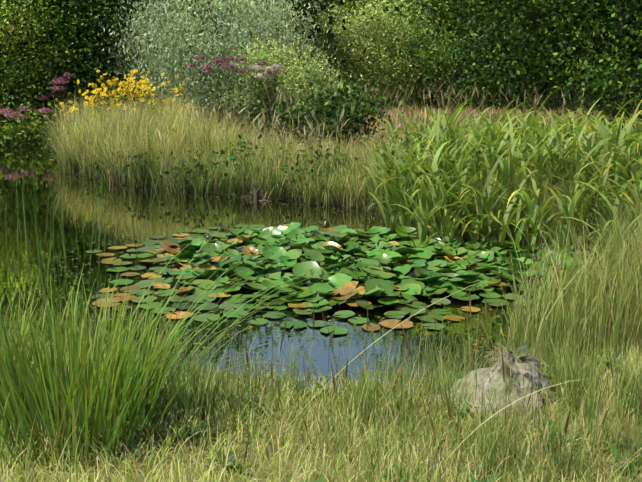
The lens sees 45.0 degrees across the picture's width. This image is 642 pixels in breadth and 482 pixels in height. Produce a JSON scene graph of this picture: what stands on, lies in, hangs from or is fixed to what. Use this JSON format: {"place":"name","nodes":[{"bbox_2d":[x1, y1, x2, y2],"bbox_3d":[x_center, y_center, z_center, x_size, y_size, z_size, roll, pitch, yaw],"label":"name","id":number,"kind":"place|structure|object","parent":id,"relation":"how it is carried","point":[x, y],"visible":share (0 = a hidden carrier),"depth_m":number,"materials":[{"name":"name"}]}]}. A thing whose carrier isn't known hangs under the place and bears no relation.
{"place":"outdoors","nodes":[
{"label":"outdoors","id":0,"kind":"place"},
{"bbox_2d":[0,131,613,387],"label":"pond water","id":1,"kind":"structure","parent":0,"point":[120,203],"depth_m":6.54,"materials":[{"name":"green liquid"}]},
{"bbox_2d":[2,126,196,318],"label":"reeds","id":2,"kind":"object","parent":1,"relation":"on","point":[38,245],"visible":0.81,"depth_m":6.53,"materials":[{"name":"green plant"}]},
{"bbox_2d":[2,157,530,378],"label":"pond water flecks","id":3,"kind":"object","parent":1,"relation":"on","point":[256,315],"visible":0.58,"depth_m":5.30,"materials":[{"name":"green plant"}]},
{"bbox_2d":[217,218,329,231],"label":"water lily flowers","id":4,"kind":"object","parent":1,"relation":"on","point":[325,223],"visible":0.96,"depth_m":8.23,"materials":[{"name":"white plant"}]},
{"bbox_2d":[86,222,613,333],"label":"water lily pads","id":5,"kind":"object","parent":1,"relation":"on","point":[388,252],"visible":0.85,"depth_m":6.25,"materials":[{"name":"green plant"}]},
{"bbox_2d":[0,84,641,481],"bbox_3d":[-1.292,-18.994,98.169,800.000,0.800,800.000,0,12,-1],"label":"ground","id":6,"kind":"structure","parent":0,"point":[268,450],"depth_m":3.11,"materials":[{"name":"green plant"}]},
{"bbox_2d":[0,103,57,146],"bbox_3d":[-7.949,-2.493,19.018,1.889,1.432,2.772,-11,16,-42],"label":"stems","id":7,"kind":"object","parent":6,"relation":"on","point":[26,122],"visible":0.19,"depth_m":18.62,"materials":[{"name":"green plant"}]},
{"bbox_2d":[0,105,52,119],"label":"purple flowers","id":8,"kind":"object","parent":7,"relation":"attached to","point":[5,111],"visible":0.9,"depth_m":18.57,"materials":[{"name":"purple plant"}]},
{"bbox_2d":[20,84,74,135],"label":"joe pye plants","id":9,"kind":"object","parent":6,"relation":"on","point":[60,100],"visible":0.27,"depth_m":21.18,"materials":[{"name":"green plant"}]},
{"bbox_2d":[17,73,75,104],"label":"purple flowers","id":10,"kind":"object","parent":9,"relation":"attached to","point":[58,81],"visible":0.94,"depth_m":21.00,"materials":[{"name":"purple plant"}]},
{"bbox_2d":[0,0,101,136],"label":"edge bush","id":11,"kind":"object","parent":6,"relation":"on","point":[22,37],"depth_m":20.97,"materials":[{"name":"green plant"}]},
{"bbox_2d":[0,0,153,136],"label":"edge bush","id":12,"kind":"object","parent":6,"relation":"on","point":[52,38],"depth_m":21.86,"materials":[{"name":"green plant"}]},
{"bbox_2d":[0,0,184,124],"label":"edge bush","id":13,"kind":"object","parent":6,"relation":"on","point":[106,34],"depth_m":22.92,"materials":[{"name":"green plant"}]},
{"bbox_2d":[52,57,188,129],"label":"yellow daisy plants","id":14,"kind":"object","parent":6,"relation":"on","point":[124,98],"visible":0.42,"depth_m":16.80,"materials":[{"name":"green plant"}]},
{"bbox_2d":[19,0,310,113],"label":"bush","id":15,"kind":"object","parent":6,"relation":"on","point":[109,72],"depth_m":24.16,"materials":[{"name":"green plant"}]},
{"bbox_2d":[49,0,311,87],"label":"tree","id":16,"kind":"object","parent":6,"relation":"on","point":[172,17],"depth_m":24.26,"materials":[{"name":"green plant"}]},
{"bbox_2d":[0,212,392,469],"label":"sedge clump","id":17,"kind":"object","parent":6,"relation":"on","point":[78,401],"visible":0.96,"depth_m":3.08,"materials":[{"name":"green plant"}]},
{"bbox_2d":[71,0,353,127],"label":"willow tree","id":18,"kind":"object","parent":6,"relation":"on","point":[163,41],"depth_m":21.87,"materials":[{"name":"green plant"}]},
{"bbox_2d":[36,0,388,93],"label":"tree","id":19,"kind":"object","parent":6,"relation":"on","point":[325,36],"depth_m":25.79,"materials":[{"name":"green plant"}]},
{"bbox_2d":[64,87,372,190],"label":"plume grass","id":20,"kind":"structure","parent":6,"relation":"on","point":[265,119],"depth_m":12.10,"materials":[{"name":"plant"}]},
{"bbox_2d":[187,62,270,132],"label":"joe pye plants","id":21,"kind":"object","parent":6,"relation":"on","point":[221,96],"visible":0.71,"depth_m":19.26,"materials":[{"name":"green plant"}]},
{"bbox_2d":[185,55,266,72],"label":"purple flowers","id":22,"kind":"object","parent":21,"relation":"on","point":[208,68],"visible":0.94,"depth_m":18.87,"materials":[{"name":"purple plant"}]},
{"bbox_2d":[41,100,462,196],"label":"leafy weeds","id":23,"kind":"object","parent":6,"relation":"on","point":[201,166],"visible":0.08,"depth_m":10.88,"materials":[{"name":"green plant"}]},
{"bbox_2d":[244,181,270,201],"bbox_3d":[-0.805,-0.635,10.262,0.420,0.328,0.142,3,12,14],"label":"dead snag branch","id":24,"kind":"object","parent":6,"relation":"on","point":[255,195],"visible":0.79,"depth_m":10.29,"materials":[{"name":"grey wood"}]},
{"bbox_2d":[247,69,281,132],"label":"stems","id":25,"kind":"object","parent":6,"relation":"on","point":[268,99],"visible":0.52,"depth_m":19.53,"materials":[{"name":"green plant"}]},
{"bbox_2d":[246,63,283,79],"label":"pale flowers","id":26,"kind":"object","parent":25,"relation":"attached to","point":[276,68],"visible":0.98,"depth_m":19.25,"materials":[{"name":"beige plant"}]},
{"bbox_2d":[209,26,378,131],"bbox_3d":[-0.793,-4.356,20.975,4.472,2.852,4.906,0,12,-1],"label":"sallow bush","id":27,"kind":"object","parent":6,"relation":"on","point":[301,74],"depth_m":20.46,"materials":[{"name":"green plant"}]},
{"bbox_2d":[31,81,600,220],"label":"bank grass","id":28,"kind":"structure","parent":6,"relation":"on","point":[70,156],"depth_m":11.53,"materials":[{"name":"green plant"}]},
{"bbox_2d":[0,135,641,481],"bbox_3d":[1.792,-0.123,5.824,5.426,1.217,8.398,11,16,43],"label":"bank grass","id":29,"kind":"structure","parent":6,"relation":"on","point":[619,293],"depth_m":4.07,"materials":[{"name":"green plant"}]},
{"bbox_2d":[242,70,405,150],"bbox_3d":[0.049,-2.590,15.548,3.176,1.657,3.050,0,12,-1],"label":"green shrub","id":30,"kind":"object","parent":6,"relation":"on","point":[361,109],"depth_m":15.14,"materials":[{"name":"green plant"}]},
{"bbox_2d":[274,0,384,60],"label":"bush","id":31,"kind":"object","parent":6,"relation":"on","point":[354,6],"depth_m":36.85,"materials":[{"name":"green plant"}]},
{"bbox_2d":[22,351,641,481],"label":"rosette weeds","id":32,"kind":"object","parent":6,"relation":"on","point":[320,478],"visible":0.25,"depth_m":3.18,"materials":[{"name":"green plant"}]},
{"bbox_2d":[228,0,486,110],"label":"sallow bush","id":33,"kind":"object","parent":6,"relation":"on","point":[371,29],"depth_m":31.27,"materials":[{"name":"green plant"}]},
{"bbox_2d":[293,0,451,105],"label":"bush","id":34,"kind":"object","parent":6,"relation":"on","point":[348,11],"depth_m":36.64,"materials":[{"name":"green plant"}]},
{"bbox_2d":[316,0,562,108],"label":"sallow bush","id":35,"kind":"object","parent":6,"relation":"on","point":[415,22],"depth_m":32.79,"materials":[{"name":"green plant"}]},
{"bbox_2d":[262,76,641,143],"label":"plume grass","id":36,"kind":"structure","parent":6,"relation":"on","point":[533,102],"depth_m":16.36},
{"bbox_2d":[362,0,597,112],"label":"bush","id":37,"kind":"object","parent":6,"relation":"on","point":[479,82],"depth_m":30.07,"materials":[{"name":"green plant"}]},
{"bbox_2d":[341,91,641,275],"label":"reeds","id":38,"kind":"object","parent":6,"relation":"on","point":[578,140],"visible":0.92,"depth_m":7.58,"materials":[{"name":"green plant"}]},
{"bbox_2d":[425,351,557,421],"bbox_3d":[0.856,0.687,3.577,0.816,0.309,0.607,-5,13,-23],"label":"rock","id":39,"kind":"object","parent":6,"relation":"on","point":[498,381],"visible":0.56,"depth_m":3.49,"materials":[{"name":"grey stone"}]},
{"bbox_2d":[479,341,550,380],"bbox_3d":[0.883,0.543,3.544,0.345,0.109,0.321,0,12,-1],"label":"dry grass tuft","id":40,"kind":"object","parent":39,"relation":"on","point":[522,350],"visible":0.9,"depth_m":3.56,"materials":[{"name":"plant"}]},
{"bbox_2d":[341,0,641,129],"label":"bush","id":41,"kind":"object","parent":6,"relation":"on","point":[547,46],"depth_m":16.00,"materials":[{"name":"green plant"}]},
{"bbox_2d":[405,0,603,104],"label":"bush","id":42,"kind":"object","parent":6,"relation":"on","point":[547,83],"depth_m":38.86,"materials":[{"name":"green plant"}]},
{"bbox_2d":[480,85,570,95],"bbox_3d":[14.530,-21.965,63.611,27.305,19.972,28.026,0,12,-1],"label":"grass","id":43,"kind":"structure","parent":6,"relation":"on","point":[542,91],"depth_m":60.57,"materials":[{"name":"green plant"}]},
{"bbox_2d":[425,0,641,126],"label":"bush","id":44,"kind":"object","parent":6,"relation":"on","point":[600,17],"visible":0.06,"depth_m":17.66,"materials":[{"name":"green plant"}]},
{"bbox_2d":[532,58,593,102],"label":"bush","id":45,"kind":"object","parent":6,"relation":"on","point":[563,83],"depth_m":45.61,"materials":[{"name":"green plant"}]},
{"bbox_2d":[525,1,637,110],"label":"tree","id":46,"kind":"object","parent":6,"relation":"on","point":[570,69],"depth_m":28.29,"materials":[{"name":"green plant"}]},
{"bbox_2d":[203,96,641,150],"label":"meadow grass","id":47,"kind":"structure","parent":0,"point":[396,117],"depth_m":24.71,"materials":[{"name":"plant"}]}
]}

